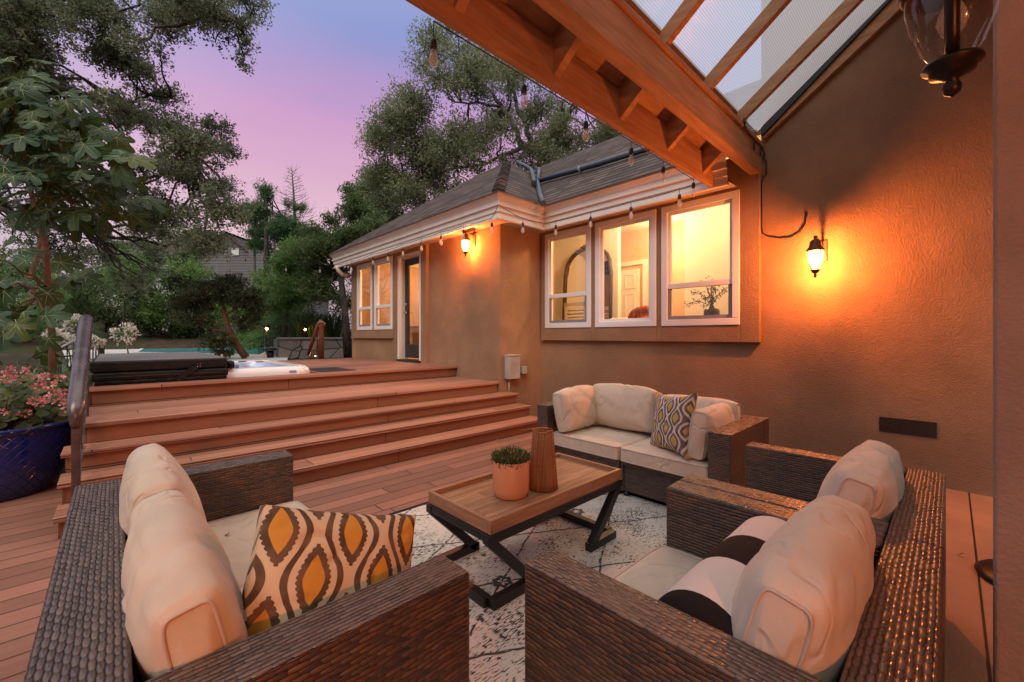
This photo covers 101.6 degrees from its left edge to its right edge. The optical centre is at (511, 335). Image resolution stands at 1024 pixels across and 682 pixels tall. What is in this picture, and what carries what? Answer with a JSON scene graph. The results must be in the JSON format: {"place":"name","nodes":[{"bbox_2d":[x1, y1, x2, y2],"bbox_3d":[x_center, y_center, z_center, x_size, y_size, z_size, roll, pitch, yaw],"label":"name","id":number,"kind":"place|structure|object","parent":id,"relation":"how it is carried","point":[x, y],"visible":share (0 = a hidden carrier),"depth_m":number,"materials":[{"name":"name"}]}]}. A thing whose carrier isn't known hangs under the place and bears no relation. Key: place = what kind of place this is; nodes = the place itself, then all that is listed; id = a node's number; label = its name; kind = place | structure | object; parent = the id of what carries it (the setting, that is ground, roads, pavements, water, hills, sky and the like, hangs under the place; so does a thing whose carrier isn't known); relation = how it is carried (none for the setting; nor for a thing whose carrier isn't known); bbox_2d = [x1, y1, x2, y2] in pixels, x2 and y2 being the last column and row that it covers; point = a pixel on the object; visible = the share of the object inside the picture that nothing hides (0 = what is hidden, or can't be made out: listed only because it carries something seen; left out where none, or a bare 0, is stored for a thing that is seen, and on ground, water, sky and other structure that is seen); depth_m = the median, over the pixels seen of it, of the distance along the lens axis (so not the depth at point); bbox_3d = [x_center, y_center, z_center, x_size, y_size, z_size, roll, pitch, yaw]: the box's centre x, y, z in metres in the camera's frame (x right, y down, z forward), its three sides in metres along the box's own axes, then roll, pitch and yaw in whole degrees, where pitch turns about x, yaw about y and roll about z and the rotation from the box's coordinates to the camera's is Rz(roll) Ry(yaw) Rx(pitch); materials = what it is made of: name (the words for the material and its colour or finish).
{"place":"outdoors","nodes":[
{"label":"outdoors","id":0,"kind":"place"},
{"bbox_2d":[62,349,287,366],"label":"pool terrace","id":1,"kind":"structure","parent":0,"point":[232,358],"depth_m":12.64,"materials":[{"name":"stone"}]},
{"bbox_2d":[133,348,268,354],"bbox_3d":[-15.171,0.614,20.786,5.674,0.028,20.005,0,0,-44],"label":"pool coping","id":2,"kind":"object","parent":1,"relation":"on","point":[138,350],"visible":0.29,"depth_m":15.22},
{"bbox_2d":[158,271,274,358],"bbox_3d":[-8.023,-0.603,11.434,2.965,2.534,1.797,0,0,2],"label":"pruned tree","id":3,"kind":"object","parent":1,"relation":"on","point":[228,289],"visible":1,"depth_m":11.20,"materials":[{"name":"green plant"}]},
{"bbox_2d":[264,347,276,357],"bbox_3d":[-6.941,0.527,12.000,0.340,0.410,0.340,0,0,-44],"label":"black lantern","id":4,"kind":"object","parent":1,"relation":"on","point":[270,354],"visible":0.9,"depth_m":11.93,"materials":[{"name":"brown metal"}]},
{"bbox_2d":[240,177,307,326],"bbox_3d":[-13.591,-4.263,24.376,4.023,9.835,5.335,0,0,-44],"label":"redwood tree","id":5,"kind":"object","parent":1,"relation":"on","point":[278,225],"visible":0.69,"depth_m":23.84,"materials":[{"name":"plant"}]},
{"bbox_2d":[139,347,264,353],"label":"pool water","id":6,"kind":"structure","parent":0,"point":[250,351],"depth_m":17.66,"materials":[{"name":"teal liquid"}]},
{"bbox_2d":[0,325,456,480],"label":"ground","id":7,"kind":"structure","parent":0,"point":[21,352],"depth_m":19.08,"materials":[{"name":"wood"}]},
{"bbox_2d":[0,270,19,330],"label":"shrub","id":8,"kind":"object","parent":7,"relation":"on","point":[12,294],"visible":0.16,"depth_m":18.82,"materials":[{"name":"green plant"}]},
{"bbox_2d":[0,245,51,305],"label":"shrub","id":9,"kind":"object","parent":7,"relation":"on","point":[5,256],"visible":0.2,"depth_m":27.33,"materials":[{"name":"green plant"}]},
{"bbox_2d":[0,300,72,334],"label":"shrub","id":10,"kind":"object","parent":7,"relation":"on","point":[39,309],"visible":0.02,"depth_m":23.36,"materials":[{"name":"green plant"}]},
{"bbox_2d":[0,271,75,343],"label":"shrub","id":11,"kind":"object","parent":7,"relation":"on","point":[33,320],"visible":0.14,"depth_m":19.73,"materials":[{"name":"green plant"}]},
{"bbox_2d":[5,357,92,378],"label":"strap plant","id":12,"kind":"object","parent":7,"relation":"on","point":[39,371],"visible":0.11,"depth_m":5.66,"materials":[{"name":"green plant"}]},
{"bbox_2d":[1,251,99,305],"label":"shrub","id":13,"kind":"object","parent":7,"relation":"on","point":[38,270],"visible":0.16,"depth_m":24.67,"materials":[{"name":"green plant"}]},
{"bbox_2d":[15,367,93,393],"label":"strap plant","id":14,"kind":"object","parent":7,"relation":"on","point":[90,382],"visible":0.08,"depth_m":4.92,"materials":[{"name":"green plant"}]},
{"bbox_2d":[40,328,69,358],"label":"agapanthus","id":15,"kind":"object","parent":7,"relation":"on","point":[59,333],"visible":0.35,"depth_m":5.39,"materials":[{"name":"white plant"}]},
{"bbox_2d":[56,338,75,373],"bbox_3d":[-5.739,0.480,5.378,0.248,0.940,0.180,0,0,-44],"label":"sloping rail","id":16,"kind":"object","parent":7,"relation":"on","point":[67,344],"visible":0.3,"depth_m":5.39,"materials":[{"name":"black metal"}]},
{"bbox_2d":[58,330,75,370],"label":"agapanthus","id":17,"kind":"object","parent":7,"relation":"on","point":[71,336],"visible":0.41,"depth_m":5.62,"materials":[{"name":"white plant"}]},
{"bbox_2d":[13,212,121,330],"bbox_3d":[-31.500,-4.094,29.673,5.552,9.591,6.209,0,0,-44],"label":"shrub","id":18,"kind":"object","parent":7,"relation":"on","point":[56,241],"visible":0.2,"depth_m":29.77,"materials":[{"name":"green plant"}]},
{"bbox_2d":[62,313,80,333],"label":"agapanthus","id":19,"kind":"object","parent":7,"relation":"on","point":[76,316],"visible":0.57,"depth_m":5.97,"materials":[{"name":"white plant"}]},
{"bbox_2d":[0,56,173,407],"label":"fig tree","id":20,"kind":"object","parent":7,"relation":"on","point":[21,113],"visible":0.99,"depth_m":3.69,"materials":[{"name":"green plant"}]},
{"bbox_2d":[52,259,122,328],"bbox_3d":[-23.085,-1.557,22.097,5.408,4.519,3.066,0,0,27],"label":"shrub","id":21,"kind":"object","parent":7,"relation":"on","point":[75,300],"visible":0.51,"depth_m":21.68,"materials":[{"name":"green plant"}]},
{"bbox_2d":[89,320,104,370],"bbox_3d":[-6.556,0.253,6.588,0.243,0.994,0.097,0,0,-9],"label":"garden fence","id":22,"kind":"object","parent":7,"relation":"on","point":[101,350],"visible":0.23,"depth_m":6.59,"materials":[{"name":"black metal"}]},
{"bbox_2d":[91,334,107,354],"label":"agapanthus","id":23,"kind":"object","parent":7,"relation":"on","point":[99,341],"visible":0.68,"depth_m":5.89,"materials":[{"name":"white plant"}]},
{"bbox_2d":[61,292,139,332],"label":"shrub","id":24,"kind":"object","parent":7,"relation":"on","point":[113,321],"visible":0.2,"depth_m":27.09,"materials":[{"name":"green plant"}]},
{"bbox_2d":[72,284,146,332],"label":"shrub","id":25,"kind":"object","parent":7,"relation":"on","point":[129,308],"visible":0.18,"depth_m":27.61,"materials":[{"name":"green plant"}]},
{"bbox_2d":[83,245,164,335],"bbox_3d":[-22.607,-2.185,23.934,4.766,5.774,3.329,0,0,36],"label":"shrub","id":26,"kind":"object","parent":7,"relation":"on","point":[147,312],"visible":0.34,"depth_m":23.64,"materials":[{"name":"green plant"}]},
{"bbox_2d":[108,321,140,353],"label":"agapanthus","id":27,"kind":"object","parent":7,"relation":"on","point":[125,329],"visible":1,"depth_m":5.59,"materials":[{"name":"white plant"}]},
{"bbox_2d":[105,296,163,332],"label":"shrub","id":28,"kind":"object","parent":7,"relation":"on","point":[121,301],"visible":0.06,"depth_m":28.31,"materials":[{"name":"green plant"}]},
{"bbox_2d":[89,229,181,300],"bbox_3d":[-27.531,-3.612,30.273,6.269,8.627,3.937,0,0,1],"label":"shrub","id":29,"kind":"object","parent":7,"relation":"on","point":[117,244],"visible":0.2,"depth_m":30.23,"materials":[{"name":"green plant"}]},
{"bbox_2d":[0,0,278,301],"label":"oak tree","id":30,"kind":"object","parent":7,"relation":"on","point":[21,39],"visible":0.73,"depth_m":9.15,"materials":[{"name":"green plant"}]},
{"bbox_2d":[120,229,348,268],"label":"string lights","id":31,"kind":"object","parent":30,"relation":"hanging from","point":[272,261],"visible":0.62,"depth_m":10.98,"materials":[{"name":"black"}]},
{"bbox_2d":[110,241,185,330],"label":"white house","id":32,"kind":"structure","parent":7,"relation":"on","point":[152,263],"depth_m":40.30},
{"bbox_2d":[121,260,209,337],"bbox_3d":[-21.091,-1.935,24.837,5.896,5.276,3.426,0,0,16],"label":"shrub","id":33,"kind":"object","parent":7,"relation":"on","point":[176,285],"visible":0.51,"depth_m":24.56,"materials":[{"name":"green plant"}]},
{"bbox_2d":[130,254,219,338],"bbox_3d":[-19.815,-2.073,24.707,6.017,5.551,3.472,0,0,18],"label":"shrub","id":34,"kind":"object","parent":7,"relation":"on","point":[188,269],"visible":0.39,"depth_m":24.36,"materials":[{"name":"green plant"}]},
{"bbox_2d":[135,289,223,337],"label":"shrub","id":35,"kind":"object","parent":7,"relation":"on","point":[202,330],"visible":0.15,"depth_m":26.22,"materials":[{"name":"green plant"}]},
{"bbox_2d":[147,224,216,289],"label":"shrub","id":36,"kind":"object","parent":7,"relation":"on","point":[179,254],"visible":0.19,"depth_m":30.47,"materials":[{"name":"green plant"}]},
{"bbox_2d":[163,309,234,334],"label":"shrub","id":37,"kind":"object","parent":7,"relation":"on","point":[188,331],"visible":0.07,"depth_m":27.68,"materials":[{"name":"green plant"}]},
{"bbox_2d":[182,301,238,338],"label":"shrub","id":38,"kind":"object","parent":7,"relation":"on","point":[207,331],"depth_m":26.06,"materials":[{"name":"green plant"}]},
{"bbox_2d":[201,283,273,346],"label":"shrub","id":39,"kind":"object","parent":7,"relation":"on","point":[221,319],"visible":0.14,"depth_m":23.14,"materials":[{"name":"green plant"}]},
{"bbox_2d":[222,264,281,346],"bbox_3d":[-13.571,-1.655,23.031,4.859,4.715,2.849,0,0,29],"label":"shrub","id":40,"kind":"object","parent":7,"relation":"on","point":[260,275],"visible":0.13,"depth_m":22.91,"materials":[{"name":"green plant"}]},
{"bbox_2d":[185,231,327,331],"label":"neighbour house","id":41,"kind":"structure","parent":7,"relation":"on","point":[238,264],"depth_m":36.00,"materials":[{"name":"grey"}]},
{"bbox_2d":[226,285,302,349],"bbox_3d":[-10.800,-0.478,18.954,3.155,3.730,4.433,0,0,-64],"label":"shrub","id":42,"kind":"object","parent":7,"relation":"on","point":[246,344],"visible":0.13,"depth_m":19.00,"materials":[{"name":"green plant"}]},
{"bbox_2d":[263,324,269,354],"bbox_3d":[-7.928,0.160,13.500,0.260,1.081,0.254,0,0,-44],"label":"garden lamp","id":43,"kind":"object","parent":7,"relation":"on","point":[266,325],"visible":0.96,"depth_m":13.49,"materials":[{"name":"brown metal"}]},
{"bbox_2d":[258,337,275,352],"bbox_3d":[-8.765,0.378,15.000,0.706,0.644,0.040,0,0,0],"label":"pool fence","id":44,"kind":"object","parent":7,"relation":"on","point":[265,343],"visible":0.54,"depth_m":14.99,"materials":[{"name":"black metal"}]},
{"bbox_2d":[89,358,451,387],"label":"deck","id":45,"kind":"structure","parent":7,"relation":"on","point":[362,364],"depth_m":6.91,"materials":[{"name":"wood"}]},
{"bbox_2d":[103,360,309,405],"bbox_3d":[-4.073,0.619,5.590,2.050,0.463,2.086,0,0,-44],"label":"hot tub","id":46,"kind":"object","parent":45,"relation":"in","point":[251,368],"visible":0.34,"depth_m":5.33,"materials":[{"name":"white plastic"}]},
{"bbox_2d":[90,352,234,385],"bbox_3d":[-4.392,0.369,5.235,1.200,0.255,2.220,0,0,-44],"label":"spa cover","id":47,"kind":"object","parent":46,"relation":"on","point":[121,368],"visible":1,"depth_m":4.46,"materials":[{"name":"leather"}]},
{"bbox_2d":[306,319,325,358],"bbox_3d":[-4.169,0.068,8.909,0.416,0.840,0.109,0,0,3],"label":"wooden handrail","id":48,"kind":"object","parent":45,"relation":"on","point":[319,328],"visible":1,"depth_m":8.87,"materials":[{"name":"wood"}]},
{"bbox_2d":[309,367,353,371],"bbox_3d":[-2.656,0.487,6.066,0.480,0.006,0.750,0,0,-44],"label":"floor grate","id":49,"kind":"object","parent":45,"relation":"on","point":[328,369],"visible":0.86,"depth_m":6.01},
{"bbox_2d":[256,288,305,350],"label":"shrub","id":50,"kind":"object","parent":7,"relation":"on","point":[277,329],"visible":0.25,"depth_m":16.22,"materials":[{"name":"green plant"}]},
{"bbox_2d":[254,233,335,336],"bbox_3d":[-7.793,-1.657,15.264,2.896,4.672,3.860,0,0,-44],"label":"maple tree","id":51,"kind":"object","parent":7,"relation":"on","point":[286,301],"visible":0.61,"depth_m":14.48,"materials":[{"name":"green plant"}]},
{"bbox_2d":[274,164,317,227],"bbox_3d":[-14.230,-7.292,27.196,2.529,8.184,3.934,0,0,-44],"label":"dead pine","id":52,"kind":"object","parent":7,"relation":"on","point":[302,208],"visible":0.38,"depth_m":26.95,"materials":[{"name":"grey plant"}]},
{"bbox_2d":[271,312,320,336],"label":"strap plant","id":53,"kind":"object","parent":7,"relation":"on","point":[296,330],"visible":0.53,"depth_m":14.03,"materials":[{"name":"green plant"}]},
{"bbox_2d":[274,337,351,358],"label":"stone wall","id":54,"kind":"structure","parent":7,"relation":"on","point":[293,347],"depth_m":12.39,"materials":[{"name":"stone"}]},
{"bbox_2d":[289,312,341,336],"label":"strap plant","id":55,"kind":"object","parent":7,"relation":"on","point":[310,324],"visible":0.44,"depth_m":13.84,"materials":[{"name":"green plant"}]},
{"bbox_2d":[293,284,350,334],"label":"shrub","id":56,"kind":"object","parent":7,"relation":"on","point":[337,308],"visible":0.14,"depth_m":16.64,"materials":[{"name":"green plant"}]},
{"bbox_2d":[300,312,350,336],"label":"strap plant","id":57,"kind":"object","parent":7,"relation":"on","point":[329,330],"visible":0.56,"depth_m":13.91,"materials":[{"name":"green plant"}]},
{"bbox_2d":[0,415,666,681],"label":"deck","id":58,"kind":"structure","parent":7,"relation":"on","point":[29,542],"depth_m":3.04,"materials":[{"name":"wood"}]},
{"bbox_2d":[0,365,70,502],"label":"flower pot","id":59,"kind":"object","parent":58,"relation":"on","point":[35,441],"visible":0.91,"depth_m":3.21,"materials":[{"name":"ceramic"}]},
{"bbox_2d":[23,443,468,681],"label":"wicker loveseat","id":60,"kind":"object","parent":58,"relation":"on","point":[149,573],"visible":0.84,"depth_m":0.96,"materials":[{"name":"brown wicker"}]},
{"bbox_2d":[242,504,415,636],"bbox_3d":[-0.491,0.675,1.154,0.543,0.461,0.278,0,0,-44],"label":"throw pillow","id":61,"kind":"object","parent":60,"relation":"on","point":[302,561],"visible":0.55,"depth_m":1.08,"materials":[{"name":"fabric"}]},
{"bbox_2d":[52,366,536,538],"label":"deck steps","id":62,"kind":"structure","parent":58,"relation":"on","point":[113,421],"depth_m":4.17,"materials":[{"name":"wood"}]},
{"bbox_2d":[66,314,92,497],"bbox_3d":[-3.111,0.463,3.020,0.086,1.287,1.345,0,0,-44],"label":"handrail","id":63,"kind":"object","parent":62,"relation":"on","point":[77,407],"visible":0.88,"depth_m":2.71,"materials":[{"name":"grey metal"}]},
{"bbox_2d":[386,491,666,681],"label":"rug","id":64,"kind":"object","parent":58,"relation":"on","point":[638,523],"visible":0.2,"depth_m":2.39,"materials":[{"name":"fabric"}]},
{"bbox_2d":[426,452,622,610],"bbox_3d":[0.117,1.033,2.418,1.099,0.410,0.515,0,0,-44],"label":"coffee table","id":65,"kind":"object","parent":64,"relation":"on","point":[476,507],"visible":0.87,"depth_m":2.21,"materials":[{"name":"brown wood"}]},
{"bbox_2d":[490,436,530,499],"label":"potted plant","id":66,"kind":"object","parent":65,"relation":"on","point":[511,476],"visible":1,"depth_m":2.17,"materials":[{"name":"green plant"}]},
{"bbox_2d":[521,427,557,492],"bbox_3d":[0.168,0.684,2.345,0.180,0.339,0.173,0,0,-44],"label":"wrapped vase","id":67,"kind":"object","parent":65,"relation":"on","point":[542,474],"visible":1,"depth_m":2.29,"materials":[{"name":"wicker"}]},
{"bbox_2d":[555,554,567,559],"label":"fallen leaf","id":68,"kind":"object","parent":64,"relation":"on","point":[560,556],"visible":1,"depth_m":1.15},
{"bbox_2d":[537,383,768,502],"bbox_3d":[1.090,0.844,3.489,0.810,0.810,1.650,0,0,-44],"label":"wicker loveseat","id":69,"kind":"object","parent":64,"relation":"on","point":[609,424],"visible":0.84,"depth_m":3.23,"materials":[{"name":"fabric"}]},
{"bbox_2d":[650,392,698,458],"bbox_3d":[1.200,0.650,3.122,0.207,0.502,0.514,0,0,-15],"label":"throw pillow","id":70,"kind":"object","parent":69,"relation":"on","point":[671,422],"visible":0.93,"depth_m":3.00,"materials":[{"name":"fabric"}]},
{"bbox_2d":[525,481,942,681],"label":"wicker armchair","id":71,"kind":"object","parent":64,"relation":"on","point":[831,588],"visible":0.94,"depth_m":0.94,"materials":[{"name":"brown wicker"}]},
{"bbox_2d":[658,516,785,635],"bbox_3d":[0.655,0.727,1.183,0.690,0.242,0.242,0,0,-44],"label":"throw pillow","id":72,"kind":"object","parent":71,"relation":"on","point":[703,589],"visible":0.3,"depth_m":1.06,"materials":[{"name":"fabric"}]},
{"bbox_2d":[680,440,945,681],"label":"wicker armchair","id":73,"kind":"object","parent":64,"relation":"on","point":[883,487],"visible":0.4,"depth_m":1.62,"materials":[{"name":"brown wicker"}]},
{"bbox_2d":[285,189,390,357],"bbox_3d":[-5.486,-1.985,13.366,3.172,5.387,3.774,0,0,-17],"label":"bay tree","id":74,"kind":"object","parent":7,"relation":"on","point":[317,244],"visible":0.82,"depth_m":12.89,"materials":[{"name":"green plant"}]},
{"bbox_2d":[337,167,407,232],"bbox_3d":[-6.178,-3.600,18.999,3.478,8.922,4.606,0,0,-19],"label":"tree","id":75,"kind":"object","parent":7,"relation":"on","point":[347,188],"visible":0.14,"depth_m":18.24,"materials":[{"name":"green plant"}]},
{"bbox_2d":[351,16,621,218],"bbox_3d":[-0.675,-6.649,17.109,12.348,14.999,7.270,0,0,-10],"label":"oak tree","id":76,"kind":"object","parent":7,"relation":"on","point":[401,126],"visible":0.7,"depth_m":15.61,"materials":[{"name":"green plant"}]},
{"bbox_2d":[329,0,992,496],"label":"house","id":77,"kind":"structure","parent":7,"relation":"on","point":[877,164],"depth_m":4.29,"materials":[{"name":"beige paint"}]},
{"bbox_2d":[357,261,371,329],"bbox_3d":[-3.224,-0.860,9.213,0.082,1.460,0.770,0,0,-44],"label":"window","id":78,"kind":"structure","parent":77,"relation":"in","point":[368,265],"depth_m":9.39,"materials":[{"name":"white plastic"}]},
{"bbox_2d":[374,256,392,329],"bbox_3d":[-2.620,-0.860,8.579,0.082,1.460,0.800,0,0,-44],"label":"window","id":79,"kind":"structure","parent":77,"relation":"in","point":[377,263],"depth_m":8.65,"materials":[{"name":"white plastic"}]},
{"bbox_2d":[403,257,418,357],"bbox_3d":[-1.854,-0.530,7.901,0.117,1.900,0.720,0,0,-44],"label":"door","id":80,"kind":"structure","parent":77,"relation":"in","point":[411,350],"depth_m":8.10,"materials":[{"name":"black wood"}]},
{"bbox_2d":[461,231,475,256],"bbox_3d":[-0.665,-1.399,6.395,0.258,0.393,0.140,0,0,-44],"label":"wall lantern","id":81,"kind":"object","parent":77,"relation":"attached to","point":[465,237],"depth_m":6.35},
{"bbox_2d":[504,354,526,391],"bbox_3d":[0.071,0.561,6.208,0.415,0.573,0.108,0,0,-44],"label":"utility box","id":82,"kind":"object","parent":77,"relation":"attached to","point":[514,369],"visible":0.96,"depth_m":6.11,"materials":[{"name":"grey metal"}]},
{"bbox_2d":[350,185,691,267],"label":"string lights","id":83,"kind":"object","parent":77,"relation":"attached to","point":[590,217],"visible":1,"depth_m":5.58,"materials":[{"name":"white"}]},
{"bbox_2d":[545,224,590,327],"bbox_3d":[0.842,-0.850,6.249,0.082,1.460,0.870,0,0,-44],"label":"window","id":84,"kind":"structure","parent":77,"relation":"in","point":[549,238],"depth_m":6.26,"materials":[{"name":"white plastic"}]},
{"bbox_2d":[564,302,584,319],"bbox_3d":[1.200,-0.070,7.875,0.050,1.120,0.500,0,0,-44],"label":"louvre shutter","id":85,"kind":"object","parent":77,"relation":"on","point":[566,313],"visible":0.31,"depth_m":7.89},
{"bbox_2d":[515,146,648,205],"bbox_3d":[0.600,-2.878,7.483,1.460,2.115,4.310,0,0,-19],"label":"solar pipe","id":86,"kind":"object","parent":77,"relation":"attached to","point":[537,180],"visible":0.98,"depth_m":6.78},
{"bbox_2d":[562,244,612,319],"bbox_3d":[1.470,-0.679,8.236,0.196,2.302,1.207,0,0,-44],"label":"archway","id":87,"kind":"object","parent":77,"relation":"on","point":[574,280],"visible":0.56,"depth_m":8.37,"materials":[{"name":"paint"}]},
{"bbox_2d":[595,209,655,326],"bbox_3d":[1.504,-0.850,5.554,0.082,1.460,0.910,0,0,-44],"label":"window","id":88,"kind":"structure","parent":77,"relation":"in","point":[650,215],"depth_m":5.54,"materials":[{"name":"white plastic"}]},
{"bbox_2d":[621,268,639,317],"bbox_3d":[2.338,-0.445,8.730,0.053,1.850,0.700,0,0,-44],"label":"panel door","id":89,"kind":"structure","parent":77,"relation":"in","point":[630,290],"depth_m":8.62,"materials":[{"name":"white wood"}]},
{"bbox_2d":[406,0,901,186],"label":"patio cover","id":90,"kind":"object","parent":77,"relation":"attached to","point":[687,86],"visible":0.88,"depth_m":3.17,"materials":[{"name":"brown wood"}]},
{"bbox_2d":[430,20,694,188],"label":"string lights","id":91,"kind":"object","parent":90,"relation":"hanging from","point":[433,44],"visible":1,"depth_m":2.58,"materials":[{"name":"black"}]},
{"bbox_2d":[661,190,739,325],"bbox_3d":[2.173,-0.850,4.851,0.082,1.460,0.890,0,0,-44],"label":"window","id":92,"kind":"structure","parent":77,"relation":"in","point":[732,197],"depth_m":4.79,"materials":[{"name":"white plastic"}]},
{"bbox_2d":[683,275,727,314],"bbox_3d":[2.384,-0.451,5.130,0.208,0.603,0.567,0,0,-44],"label":"bud vase","id":93,"kind":"object","parent":77,"relation":"on","point":[711,310],"visible":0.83,"depth_m":5.06,"materials":[{"name":"green glass"}]},
{"bbox_2d":[743,117,807,238],"bbox_3d":[2.505,-1.524,4.193,0.751,1.072,0.358,0,0,-13],"label":"wall cable","id":94,"kind":"object","parent":77,"relation":"hanging from","point":[760,152],"depth_m":4.27,"materials":[{"name":"rubber"}]},
{"bbox_2d":[806,235,826,277],"bbox_3d":[2.858,-0.724,3.898,0.396,0.393,0.140,0,0,-44],"label":"wall lantern","id":95,"kind":"object","parent":77,"relation":"attached to","point":[817,244],"depth_m":3.81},
{"bbox_2d":[944,489,992,681],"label":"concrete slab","id":96,"kind":"structure","parent":7,"relation":"on","point":[965,656],"depth_m":2.06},
{"bbox_2d":[968,493,991,681],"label":"slab joint","id":97,"kind":"object","parent":96,"relation":"on","point":[985,638],"visible":1,"depth_m":1.90,"materials":[{"name":"black metal"}]},
{"bbox_2d":[974,559,992,584],"bbox_3d":[2.654,1.152,2.071,0.490,0.204,0.490,0,0,-44],"label":"umbrella base","id":98,"kind":"object","parent":96,"relation":"on","point":[984,569],"visible":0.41,"depth_m":2.19,"materials":[{"name":"brown metal"}]},
{"bbox_2d":[993,0,1023,681],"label":"stucco pier","id":99,"kind":"structure","parent":96,"relation":"on","point":[1008,340],"depth_m":1.13,"materials":[{"name":"paint"}]},
{"bbox_2d":[898,0,1000,96],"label":"wall lantern","id":100,"kind":"object","parent":99,"relation":"attached to","point":[952,65],"depth_m":0.96,"materials":[{"name":"brown metal"}]},
{"bbox_2d":[234,199,264,333],"bbox_3d":[-16.020,-3.956,26.034,2.101,9.225,3.549,0,0,-24],"label":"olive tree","id":101,"kind":"object","parent":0,"point":[251,232],"visible":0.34,"depth_m":25.60,"materials":[{"name":"green plant"}]},
{"bbox_2d":[0,0,596,328],"label":"sky","id":102,"kind":"structure","parent":0,"point":[319,62],"materials":[{"name":"purple"}]},
{"bbox_2d":[410,326,418,343],"bbox_3d":[-1.700,0.120,10.050,0.800,0.720,1.900,0,0,-44],"label":"desk","id":103,"kind":"object","parent":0,"point":[414,329],"visible":0.02,"depth_m":10.25,"materials":[{"name":"brown wood"}]},
{"bbox_3d":[1.898,0.085,6.744,0.950,0.770,0.750,0,0,-44],"label":"armchair","id":104,"kind":"object","parent":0,"visible":0},
{"bbox_2d":[628,305,648,317],"bbox_3d":[2.157,-0.267,6.669,0.590,0.414,0.617,0,0,-44],"label":"throw blanket","id":105,"kind":"object","parent":104,"relation":"on","point":[640,312],"visible":0.26,"depth_m":6.49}
]}

